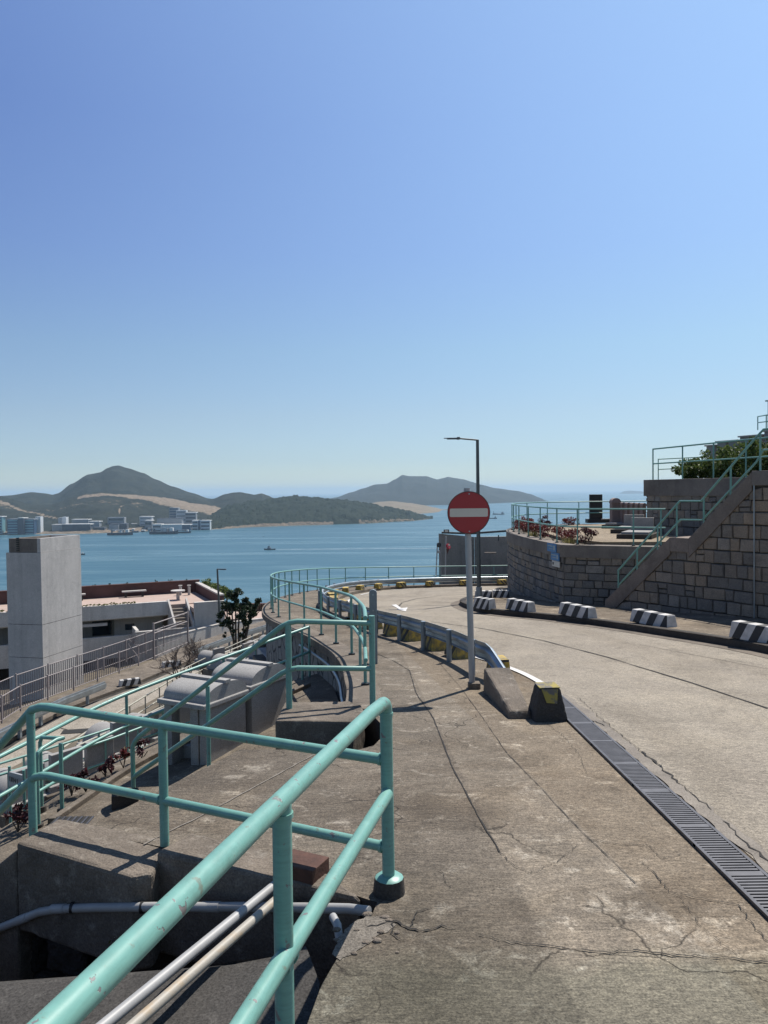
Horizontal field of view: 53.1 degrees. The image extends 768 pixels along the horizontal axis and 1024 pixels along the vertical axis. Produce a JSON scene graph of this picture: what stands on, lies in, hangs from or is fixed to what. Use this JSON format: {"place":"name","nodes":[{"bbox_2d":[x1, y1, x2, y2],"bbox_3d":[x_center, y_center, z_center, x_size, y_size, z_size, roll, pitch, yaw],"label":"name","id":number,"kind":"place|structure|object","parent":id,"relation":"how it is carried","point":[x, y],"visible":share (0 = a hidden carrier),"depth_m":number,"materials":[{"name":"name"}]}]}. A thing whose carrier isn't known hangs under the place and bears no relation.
{"place":"outdoors","nodes":[
{"label":"outdoors","id":0,"kind":"place"},
{"bbox_2d":[0,679,8,701],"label":"courtyard","id":1,"kind":"structure","parent":0,"point":[1,684],"depth_m":47.21,"materials":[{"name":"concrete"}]},
{"bbox_2d":[6,535,82,704],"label":"tower","id":2,"kind":"structure","parent":1,"relation":"on","point":[44,600],"depth_m":40.58,"materials":[{"name":"concrete"}]},
{"bbox_2d":[0,658,163,768],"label":"hillside","id":3,"kind":"structure","parent":0,"point":[136,710],"depth_m":39.19,"materials":[{"name":"concrete"}]},
{"bbox_2d":[0,621,181,706],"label":"fence","id":4,"kind":"object","parent":3,"relation":"on","point":[125,644],"visible":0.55,"depth_m":35.45,"materials":[{"name":"metal"}]},
{"bbox_2d":[64,679,172,747],"bbox_3d":[-9.031,7.273,26.630,0.244,1.130,8.945,0,2,5],"label":"railing","id":5,"kind":"object","parent":3,"relation":"on","point":[81,735],"visible":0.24,"depth_m":28.23,"materials":[{"name":"paint"}]},
{"bbox_2d":[149,637,211,678],"bbox_3d":[-7.824,5.876,29.786,2.445,2.063,1.807,-2,2,-41],"label":"bare shrub","id":6,"kind":"object","parent":3,"relation":"on","point":[190,657],"visible":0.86,"depth_m":29.66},
{"bbox_2d":[180,635,213,674],"bbox_3d":[-7.796,6.000,31.856,1.340,1.693,1.500,0,2,31],"label":"bare shrub","id":7,"kind":"object","parent":3,"relation":"on","point":[197,648],"visible":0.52,"depth_m":32.00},
{"bbox_2d":[191,647,224,668],"bbox_3d":[-6.627,5.550,29.426,1.215,0.774,0.888,0,2,34],"label":"grave","id":8,"kind":"object","parent":3,"relation":"on","point":[208,655],"visible":0.49,"depth_m":29.22,"materials":[{"name":"concrete"}]},
{"bbox_2d":[155,618,263,657],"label":"boundary wall","id":9,"kind":"structure","parent":3,"relation":"on","point":[205,632],"depth_m":49.11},
{"bbox_2d":[215,587,261,651],"bbox_3d":[-7.585,5.642,39.960,2.736,3.471,1.606,0,2,14],"label":"tree","id":10,"kind":"object","parent":3,"relation":"on","point":[245,605],"visible":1,"depth_m":39.88,"materials":[{"name":"green plant"}]},
{"bbox_2d":[439,530,507,583],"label":"concrete wall","id":11,"kind":"structure","parent":3,"relation":"on","point":[494,549],"depth_m":37.40,"materials":[{"name":"concrete"}]},
{"bbox_2d":[3,465,210,504],"bbox_3d":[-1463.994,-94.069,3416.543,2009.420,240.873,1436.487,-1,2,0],"label":"hill","id":12,"kind":"structure","parent":0,"point":[117,479],"depth_m":3426.80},
{"bbox_2d":[0,492,221,534],"bbox_3d":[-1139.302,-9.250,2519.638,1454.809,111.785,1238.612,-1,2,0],"label":"hill","id":13,"kind":"structure","parent":0,"point":[100,506],"depth_m":2435.11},
{"bbox_2d":[7,519,17,533],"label":"building","id":14,"kind":"structure","parent":13,"relation":"on","point":[12,526],"depth_m":1961.21,"materials":[{"name":"blue glass"}]},
{"bbox_2d":[18,517,27,534],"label":"building","id":15,"kind":"structure","parent":13,"relation":"on","point":[21,525],"depth_m":1951.55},
{"bbox_2d":[25,519,36,533],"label":"building","id":16,"kind":"structure","parent":13,"relation":"on","point":[30,526],"depth_m":1961.36,"materials":[{"name":"blue glass"}]},
{"bbox_2d":[62,523,93,530],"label":"building","id":17,"kind":"structure","parent":13,"relation":"on","point":[86,526],"depth_m":2011.57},
{"bbox_2d":[108,517,125,524],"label":"building","id":18,"kind":"structure","parent":13,"relation":"on","point":[114,520],"depth_m":2121.02,"materials":[{"name":"white glass"}]},
{"bbox_2d":[156,518,183,523],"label":"building","id":19,"kind":"structure","parent":13,"relation":"on","point":[169,520],"depth_m":2101.27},
{"bbox_2d":[185,512,197,523],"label":"building","id":20,"kind":"structure","parent":13,"relation":"on","point":[190,517],"depth_m":2180.88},
{"bbox_2d":[0,579,224,679],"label":"building","id":21,"kind":"structure","parent":0,"point":[111,614],"depth_m":51.88,"materials":[{"name":"concrete"}]},
{"bbox_2d":[92,620,110,635],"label":"recess window","id":22,"kind":"structure","parent":21,"relation":"in","point":[98,630],"depth_m":53.46,"materials":[{"name":"black glass"}]},
{"bbox_2d":[201,577,232,616],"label":"hedge","id":23,"kind":"object","parent":21,"relation":"on","point":[222,589],"visible":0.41,"depth_m":54.40,"materials":[{"name":"green plant"}]},
{"bbox_2d":[111,787,138,809],"bbox_3d":[-2.828,3.132,8.397,0.280,0.150,0.200,-1,2,-17],"label":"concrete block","id":24,"kind":"object","parent":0,"point":[118,802],"visible":0.52,"depth_m":8.29,"materials":[{"name":"concrete"}]},
{"bbox_2d":[0,634,265,767],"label":"road","id":25,"kind":"structure","parent":0,"point":[80,725],"depth_m":29.89,"materials":[{"name":"concrete"}]},
{"bbox_2d":[193,625,265,660],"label":"guardrail","id":26,"kind":"object","parent":25,"relation":"on","point":[228,640],"visible":0.41,"depth_m":42.50,"materials":[{"name":"metal"}]},
{"bbox_2d":[0,621,265,745],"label":"pavement","id":27,"kind":"structure","parent":0,"point":[145,672],"depth_m":35.85,"materials":[{"name":"concrete"}]},
{"bbox_2d":[0,682,105,738],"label":"guardrail","id":28,"kind":"object","parent":27,"relation":"on","point":[78,695],"visible":0.59,"depth_m":30.35,"materials":[{"name":"metal"}]},
{"bbox_2d":[0,640,153,723],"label":"fence","id":29,"kind":"object","parent":27,"relation":"on","point":[2,700],"visible":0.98,"depth_m":33.45,"materials":[{"name":"paint"}]},
{"bbox_2d":[118,677,140,686],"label":"barrier block","id":30,"kind":"object","parent":27,"relation":"on","point":[130,681],"depth_m":34.38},
{"bbox_2d":[152,611,188,659],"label":"gate","id":31,"kind":"structure","parent":27,"relation":"on","point":[186,635],"depth_m":41.42,"materials":[{"name":"paint"}]},
{"bbox_2d":[0,946,319,1023],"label":"channel floor","id":32,"kind":"structure","parent":0,"point":[217,993],"depth_m":3.03,"materials":[{"name":"concrete"}]},
{"bbox_2d":[126,897,272,1023],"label":"conduit","id":33,"kind":"object","parent":32,"relation":"on","point":[144,1015],"visible":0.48,"depth_m":3.05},
{"bbox_2d":[0,674,338,862],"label":"terrace","id":34,"kind":"structure","parent":0,"point":[98,807],"depth_m":9.13,"materials":[{"name":"concrete"}]},
{"bbox_2d":[2,811,27,831],"bbox_3d":[-3.848,3.251,8.150,0.292,0.254,0.290,-1,2,0],"label":"terrace shrub","id":35,"kind":"object","parent":34,"relation":"on","point":[24,818],"visible":0.84,"depth_m":8.08,"materials":[{"name":"red plant"}]},
{"bbox_2d":[8,766,25,823],"bbox_3d":[-4.407,3.630,9.208,0.370,1.145,0.063,1,2,37],"label":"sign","id":36,"kind":"object","parent":34,"relation":"attached to","point":[14,778],"visible":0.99,"depth_m":9.21,"materials":[{"name":"grey paint"}]},
{"bbox_2d":[0,850,35,981],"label":"sloping kerb","id":37,"kind":"structure","parent":34,"relation":"on","point":[15,951],"depth_m":4.27,"materials":[{"name":"concrete"}]},
{"bbox_2d":[32,967,69,978],"bbox_3d":[-1.922,2.704,4.394,0.371,0.206,0.184,0,2,27],"label":"rubble stone","id":38,"kind":"object","parent":37,"relation":"attached to","point":[45,972],"visible":0.06,"depth_m":4.34,"materials":[{"name":"concrete"}]},
{"bbox_2d":[12,800,27,823],"bbox_3d":[-3.892,3.237,8.320,0.276,0.281,0.263,-2,2,-43],"label":"terrace shrub","id":39,"kind":"object","parent":34,"relation":"on","point":[18,807],"visible":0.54,"depth_m":8.24,"materials":[{"name":"red plant"}]},
{"bbox_2d":[36,735,64,828],"bbox_3d":[-3.670,2.978,8.447,0.342,0.972,0.619,-1,2,-20],"label":"railing","id":40,"kind":"object","parent":34,"relation":"on","point":[41,807],"visible":0.56,"depth_m":8.50,"materials":[{"name":"green paint"}]},
{"bbox_2d":[49,816,93,824],"bbox_3d":[-3.216,3.256,8.005,0.560,0.021,0.400,-1,2,0],"label":"drain grate","id":41,"kind":"object","parent":34,"relation":"on","point":[83,819],"visible":0.37,"depth_m":8.13,"materials":[{"name":"metal"}]},
{"bbox_2d":[77,767,99,791],"bbox_3d":[-3.476,3.146,9.013,0.293,0.280,0.156,0,2,13],"label":"terrace shrub","id":42,"kind":"object","parent":34,"relation":"on","point":[84,773],"visible":0.59,"depth_m":9.01,"materials":[{"name":"red plant"}]},
{"bbox_2d":[97,756,115,776],"bbox_3d":[-3.393,3.129,9.444,0.197,0.264,0.289,0,2,15],"label":"terrace shrub","id":43,"kind":"object","parent":34,"relation":"on","point":[109,762],"visible":1,"depth_m":9.41,"materials":[{"name":"red plant"}]},
{"bbox_2d":[110,746,129,767],"bbox_3d":[-3.292,3.088,9.673,0.345,0.277,0.184,-2,2,-40],"label":"terrace shrub","id":44,"kind":"object","parent":34,"relation":"on","point":[124,754],"visible":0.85,"depth_m":9.65,"materials":[{"name":"red plant"}]},
{"bbox_2d":[135,738,149,757],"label":"terrace shrub","id":45,"kind":"object","parent":34,"relation":"on","point":[139,750],"visible":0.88,"depth_m":9.91,"materials":[{"name":"red plant"}]},
{"bbox_2d":[0,626,310,797],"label":"railing","id":46,"kind":"object","parent":34,"relation":"on","point":[45,733],"visible":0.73,"depth_m":10.17,"materials":[{"name":"metal"}]},
{"bbox_2d":[48,683,310,823],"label":"planter kerb","id":47,"kind":"structure","parent":34,"relation":"on","point":[83,799],"depth_m":9.20,"materials":[{"name":"concrete"}]},
{"bbox_2d":[157,673,250,764],"bbox_3d":[-2.251,2.602,9.683,0.757,1.061,0.904,0,2,29],"label":"grave vault","id":48,"kind":"object","parent":34,"relation":"on","point":[225,693],"visible":0.7,"depth_m":9.48,"materials":[{"name":"concrete"}]},
{"bbox_2d":[212,657,285,734],"bbox_3d":[-1.832,2.525,10.441,0.757,1.015,0.904,0,2,29],"label":"grave vault","id":49,"kind":"object","parent":34,"relation":"on","point":[263,707],"visible":0.62,"depth_m":10.21,"materials":[{"name":"concrete"}]},
{"bbox_2d":[130,615,375,787],"bbox_3d":[-1.563,2.134,7.832,3.056,2.270,0.580,0,2,23],"label":"railing","id":50,"kind":"object","parent":34,"relation":"on","point":[290,668],"visible":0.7,"depth_m":7.44,"materials":[{"name":"metal"}]},
{"bbox_2d":[275,701,364,749],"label":"kerb block","id":51,"kind":"structure","parent":34,"relation":"on","point":[324,723],"depth_m":6.86,"materials":[{"name":"concrete"}]},
{"bbox_2d":[206,492,271,507],"bbox_3d":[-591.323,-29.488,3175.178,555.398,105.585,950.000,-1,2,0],"label":"hill","id":52,"kind":"structure","parent":0,"point":[224,500],"depth_m":3213.84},
{"bbox_2d":[207,495,432,528],"bbox_3d":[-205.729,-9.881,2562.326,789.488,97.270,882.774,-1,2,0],"label":"hill","id":53,"kind":"structure","parent":0,"point":[295,510],"depth_m":2452.52,"materials":[{"name":"plant"}]},
{"bbox_2d":[0,491,646,602],"bbox_3d":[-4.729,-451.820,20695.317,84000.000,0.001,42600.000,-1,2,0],"label":"sea","id":54,"kind":"structure","parent":0,"point":[246,560],"depth_m":1332.47,"materials":[{"name":"liquid"}]},
{"bbox_2d":[149,528,177,533],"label":"barge","id":55,"kind":"object","parent":54,"relation":"on","point":[171,531],"visible":0.9,"depth_m":1903.33},
{"bbox_2d":[0,0,767,495],"label":"sky","id":56,"kind":"structure","parent":0,"point":[267,247],"materials":[{"name":"blue"}]},
{"bbox_2d":[373,501,447,513],"bbox_3d":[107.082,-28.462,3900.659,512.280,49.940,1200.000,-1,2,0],"label":"hill","id":57,"kind":"structure","parent":0,"point":[419,509],"depth_m":3833.00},
{"bbox_2d":[92,586,767,1023],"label":"pavement","id":58,"kind":"structure","parent":0,"point":[558,872],"depth_m":3.79,"materials":[{"name":"concrete"}]},
{"bbox_2d":[17,820,164,970],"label":"kerb block","id":59,"kind":"structure","parent":58,"relation":"on","point":[63,861],"depth_m":4.06,"materials":[{"name":"concrete"}]},
{"bbox_2d":[0,901,371,942],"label":"drain pipe","id":60,"kind":"object","parent":59,"relation":"attached to","point":[333,910],"visible":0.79,"depth_m":3.78,"materials":[{"name":"plastic"}]},
{"bbox_2d":[0,697,404,1023],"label":"railing","id":61,"kind":"object","parent":58,"relation":"on","point":[78,999],"visible":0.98,"depth_m":2.38,"materials":[{"name":"green paint"}]},
{"bbox_2d":[157,834,359,992],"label":"kerb block","id":62,"kind":"structure","parent":58,"relation":"on","point":[247,876],"depth_m":3.82,"materials":[{"name":"concrete"}]},
{"bbox_2d":[96,881,272,1023],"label":"conduit","id":63,"kind":"object","parent":62,"relation":"attached to","point":[119,1012],"visible":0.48,"depth_m":3.10,"materials":[{"name":"plastic"}]},
{"bbox_2d":[292,849,328,884],"bbox_3d":[-0.398,1.750,3.757,0.210,0.100,0.160,0,2,26],"label":"brick","id":64,"kind":"object","parent":62,"relation":"on","point":[310,868],"visible":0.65,"depth_m":3.71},
{"bbox_2d":[262,584,438,709],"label":"retaining wall","id":65,"kind":"structure","parent":58,"relation":"on","point":[346,685],"depth_m":12.54,"materials":[{"name":"stone"}]},
{"bbox_2d":[369,589,377,663],"bbox_3d":[-0.142,1.534,10.281,0.104,1.000,0.070,-1,2,0],"label":"marker post","id":66,"kind":"object","parent":58,"relation":"on","point":[372,601],"visible":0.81,"depth_m":10.25,"materials":[{"name":"metal"}]},
{"bbox_2d":[269,565,507,685],"bbox_3d":[-0.526,2.219,22.518,7.485,3.113,28.465,0,2,13],"label":"railing","id":67,"kind":"object","parent":58,"relation":"on","point":[362,640],"visible":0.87,"depth_m":14.73,"materials":[{"name":"metal"}]},
{"bbox_2d":[383,624,396,636],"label":"barrier block","id":68,"kind":"object","parent":58,"relation":"on","point":[390,630],"depth_m":13.35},
{"bbox_2d":[401,628,420,641],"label":"barrier block","id":69,"kind":"object","parent":58,"relation":"on","point":[409,635],"depth_m":12.65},
{"bbox_2d":[318,575,507,667],"bbox_3d":[1.357,2.413,22.098,8.061,2.430,27.194,0,2,16],"label":"guardrail","id":70,"kind":"object","parent":58,"relation":"on","point":[482,650],"visible":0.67,"depth_m":12.63,"materials":[{"name":"metal"}]},
{"bbox_2d":[426,636,445,650],"bbox_3d":[0.771,1.959,11.707,0.240,0.250,0.520,-1,2,-12],"label":"barrier block","id":71,"kind":"object","parent":58,"relation":"on","point":[433,644],"depth_m":11.47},
{"bbox_2d":[444,643,467,658],"bbox_3d":[1.050,1.920,10.855,0.240,0.250,0.460,-1,2,-19],"label":"barrier block","id":72,"kind":"object","parent":58,"relation":"on","point":[458,653],"depth_m":10.65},
{"bbox_2d":[447,488,489,689],"bbox_3d":[0.935,0.854,8.456,0.468,2.234,0.130,-1,2,0],"label":"traffic sign","id":73,"kind":"object","parent":58,"relation":"on","point":[468,512],"visible":0.99,"depth_m":8.39,"materials":[{"name":"grey paint"}]},
{"bbox_2d":[483,668,530,718],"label":"concrete block","id":74,"kind":"structure","parent":58,"relation":"on","point":[502,690],"depth_m":7.61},
{"bbox_2d":[529,682,567,722],"bbox_3d":[1.494,1.740,7.029,0.316,0.320,0.344,-1,2,0],"label":"concrete block","id":75,"kind":"object","parent":58,"relation":"on","point":[546,704],"depth_m":6.90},
{"bbox_2d":[644,477,746,534],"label":"retaining wall","id":76,"kind":"structure","parent":58,"relation":"on","point":[668,494],"depth_m":21.84,"materials":[{"name":"stone"}]},
{"bbox_2d":[652,437,767,479],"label":"railing","id":77,"kind":"object","parent":76,"relation":"on","point":[713,459],"visible":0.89,"depth_m":21.16,"materials":[{"name":"green paint"}]},
{"bbox_2d":[671,436,767,478],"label":"hedge","id":78,"kind":"object","parent":76,"relation":"on","point":[700,469],"visible":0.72,"depth_m":21.49,"materials":[{"name":"green plant"}]},
{"bbox_2d":[330,475,545,504],"bbox_3d":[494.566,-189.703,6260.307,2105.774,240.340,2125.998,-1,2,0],"label":"hill","id":79,"kind":"structure","parent":0,"point":[423,490],"depth_m":6008.88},
{"bbox_2d":[318,583,767,872],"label":"road","id":80,"kind":"structure","parent":0,"point":[686,720],"depth_m":8.25,"materials":[{"name":"concrete"}]},
{"bbox_2d":[562,695,767,918],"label":"drain grate","id":81,"kind":"object","parent":80,"relation":"on","point":[745,875],"visible":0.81,"depth_m":4.43,"materials":[{"name":"metal"}]},
{"bbox_2d":[460,586,767,653],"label":"side pavement","id":82,"kind":"structure","parent":0,"point":[712,629],"depth_m":14.50,"materials":[{"name":"concrete"}]},
{"bbox_2d":[444,437,481,596],"bbox_3d":[2.196,0.177,21.336,1.027,4.510,0.170,-1,2,0],"label":"street lamp","id":83,"kind":"object","parent":82,"relation":"on","point":[478,590],"visible":0.9,"depth_m":21.30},
{"bbox_2d":[473,597,495,609],"bbox_3d":[2.321,2.105,17.747,0.260,0.237,0.505,-2,2,-39],"label":"barrier block","id":84,"kind":"object","parent":82,"relation":"on","point":[485,603],"depth_m":17.62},
{"bbox_2d":[492,590,509,597],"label":"barrier block","id":85,"kind":"object","parent":82,"relation":"on","point":[501,593],"depth_m":21.61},
{"bbox_2d":[505,598,535,611],"bbox_3d":[3.009,2.058,16.916,0.256,0.237,0.776,-1,2,-29],"label":"barrier block","id":86,"kind":"object","parent":82,"relation":"on","point":[514,604],"depth_m":16.77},
{"bbox_2d":[558,602,597,618],"bbox_3d":[3.881,1.977,15.400,0.255,0.237,0.914,-1,2,-26],"label":"barrier block","id":87,"kind":"object","parent":82,"relation":"on","point":[575,610],"depth_m":15.27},
{"bbox_2d":[506,524,660,604],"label":"planter wall","id":88,"kind":"structure","parent":82,"relation":"on","point":[585,574],"depth_m":18.88,"materials":[{"name":"stone"}]},
{"bbox_2d":[520,527,654,545],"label":"planter soil","id":89,"kind":"structure","parent":88,"relation":"in","point":[547,538],"depth_m":22.42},
{"bbox_2d":[529,524,548,538],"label":"planter shrub","id":90,"kind":"object","parent":89,"relation":"on","point":[535,528],"visible":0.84,"depth_m":22.04,"materials":[{"name":"red plant"}]},
{"bbox_2d":[555,528,581,541],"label":"planter shrub","id":91,"kind":"object","parent":89,"relation":"on","point":[571,534],"visible":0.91,"depth_m":19.92,"materials":[{"name":"red plant"}]},
{"bbox_2d":[574,526,598,543],"bbox_3d":[5.016,0.567,19.088,0.638,0.470,0.560,-1,2,-30],"label":"planter shrub","id":92,"kind":"object","parent":89,"relation":"on","point":[590,532],"visible":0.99,"depth_m":19.02,"materials":[{"name":"red plant"}]},
{"bbox_2d":[511,501,665,545],"bbox_3d":[6.421,0.194,24.914,5.070,0.930,12.911,0,2,20],"label":"railing","id":93,"kind":"object","parent":88,"relation":"on","point":[557,513],"visible":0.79,"depth_m":19.71,"materials":[{"name":"green paint"}]},
{"bbox_2d":[585,494,609,522],"bbox_3d":[8.508,-0.136,30.466,0.950,1.130,0.420,-1,2,0],"label":"gravestone","id":94,"kind":"object","parent":88,"relation":"on","point":[595,517],"visible":0.81,"depth_m":30.35,"materials":[{"name":"black paint"}]},
{"bbox_2d":[630,608,677,627],"bbox_3d":[4.791,1.892,13.674,0.255,0.229,0.926,-1,2,-24],"label":"barrier block","id":95,"kind":"object","parent":82,"relation":"on","point":[648,617],"depth_m":13.54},
{"bbox_2d":[605,470,767,618],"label":"stair","id":96,"kind":"object","parent":82,"relation":"on","point":[715,562],"visible":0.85,"depth_m":15.33,"materials":[{"name":"grey stone"}]},
{"bbox_2d":[617,428,767,587],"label":"railing","id":97,"kind":"object","parent":96,"relation":"on","point":[701,500],"visible":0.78,"depth_m":15.78,"materials":[{"name":"metal"}]},
{"bbox_2d":[729,620,767,642],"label":"barrier block","id":98,"kind":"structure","parent":82,"relation":"on","point":[748,631],"depth_m":11.28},
{"bbox_2d":[543,524,690,544],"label":"terrace","id":99,"kind":"structure","parent":0,"point":[605,536],"depth_m":20.52,"materials":[{"name":"concrete"}]},
{"bbox_2d":[602,522,623,528],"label":"grave slab","id":100,"kind":"structure","parent":99,"relation":"on","point":[615,524],"depth_m":25.98,"materials":[{"name":"concrete"}]},
{"bbox_2d":[609,498,620,521],"bbox_3d":[8.066,0.021,26.812,0.318,1.020,0.520,0,2,6],"label":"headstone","id":101,"kind":"object","parent":100,"relation":"on","point":[614,514],"visible":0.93,"depth_m":26.61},
{"bbox_2d":[610,515,643,533],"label":"grave slab","id":102,"kind":"structure","parent":99,"relation":"on","point":[627,520],"depth_m":23.88,"materials":[{"name":"concrete"}]},
{"bbox_2d":[616,517,659,538],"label":"grave slab","id":103,"kind":"structure","parent":99,"relation":"on","point":[641,533],"depth_m":21.21,"materials":[{"name":"concrete"}]},
{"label":"terrace","id":104,"kind":"structure","parent":0,"visible":0},
{"bbox_2d":[0,762,49,827],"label":"grave","id":105,"kind":"object","parent":104,"relation":"on","point":[3,788],"visible":0.31,"depth_m":12.65,"materials":[{"name":"concrete"}]},
{"bbox_2d":[22,745,82,800],"bbox_3d":[-5.880,4.541,13.603,1.290,0.819,0.943,1,2,36],"label":"grave","id":106,"kind":"object","parent":104,"relation":"on","point":[73,764],"visible":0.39,"depth_m":13.30,"materials":[{"name":"concrete"}]},
{"bbox_2d":[0,726,152,799],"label":"railing","id":107,"kind":"object","parent":104,"relation":"on","point":[97,743],"visible":0.16,"depth_m":14.05,"materials":[{"name":"metal"}]},
{"bbox_2d":[0,712,189,765],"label":"railing","id":108,"kind":"object","parent":104,"relation":"on","point":[55,746],"visible":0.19,"depth_m":14.14,"materials":[{"name":"metal"}]},
{"bbox_2d":[83,735,113,773],"bbox_3d":[-5.563,4.543,14.337,1.207,0.770,0.882,0,2,36],"label":"grave","id":109,"kind":"object","parent":104,"relation":"on","point":[93,755],"visible":0.3,"depth_m":13.99,"materials":[{"name":"concrete"}]},
{"bbox_2d":[77,715,147,755],"bbox_3d":[-5.390,4.457,15.232,1.411,0.891,1.031,1,2,38],"label":"grave","id":110,"kind":"object","parent":104,"relation":"on","point":[119,743],"visible":0.29,"depth_m":14.96,"materials":[{"name":"concrete"}]},
{"bbox_2d":[128,707,163,743],"bbox_3d":[-4.990,4.474,16.075,1.264,0.804,0.924,0,2,25],"label":"grave","id":111,"kind":"object","parent":104,"relation":"on","point":[154,738],"visible":0.2,"depth_m":15.65,"materials":[{"name":"concrete"}]},
{"bbox_2d":[180,707,189,723],"bbox_3d":[-4.764,4.527,16.891,1.339,0.848,0.979,0,2,35],"label":"grave","id":112,"kind":"object","parent":104,"relation":"on","point":[184,715],"visible":0.01,"depth_m":16.63,"materials":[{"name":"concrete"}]},
{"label":"terrace","id":113,"kind":"structure","parent":0,"visible":0},
{"bbox_2d":[203,650,243,675],"bbox_3d":[-4.793,4.589,23.452,1.218,0.776,0.890,1,2,38],"label":"grave","id":114,"kind":"object","parent":113,"relation":"on","point":[209,670],"visible":0.23,"depth_m":23.33,"materials":[{"name":"concrete"}]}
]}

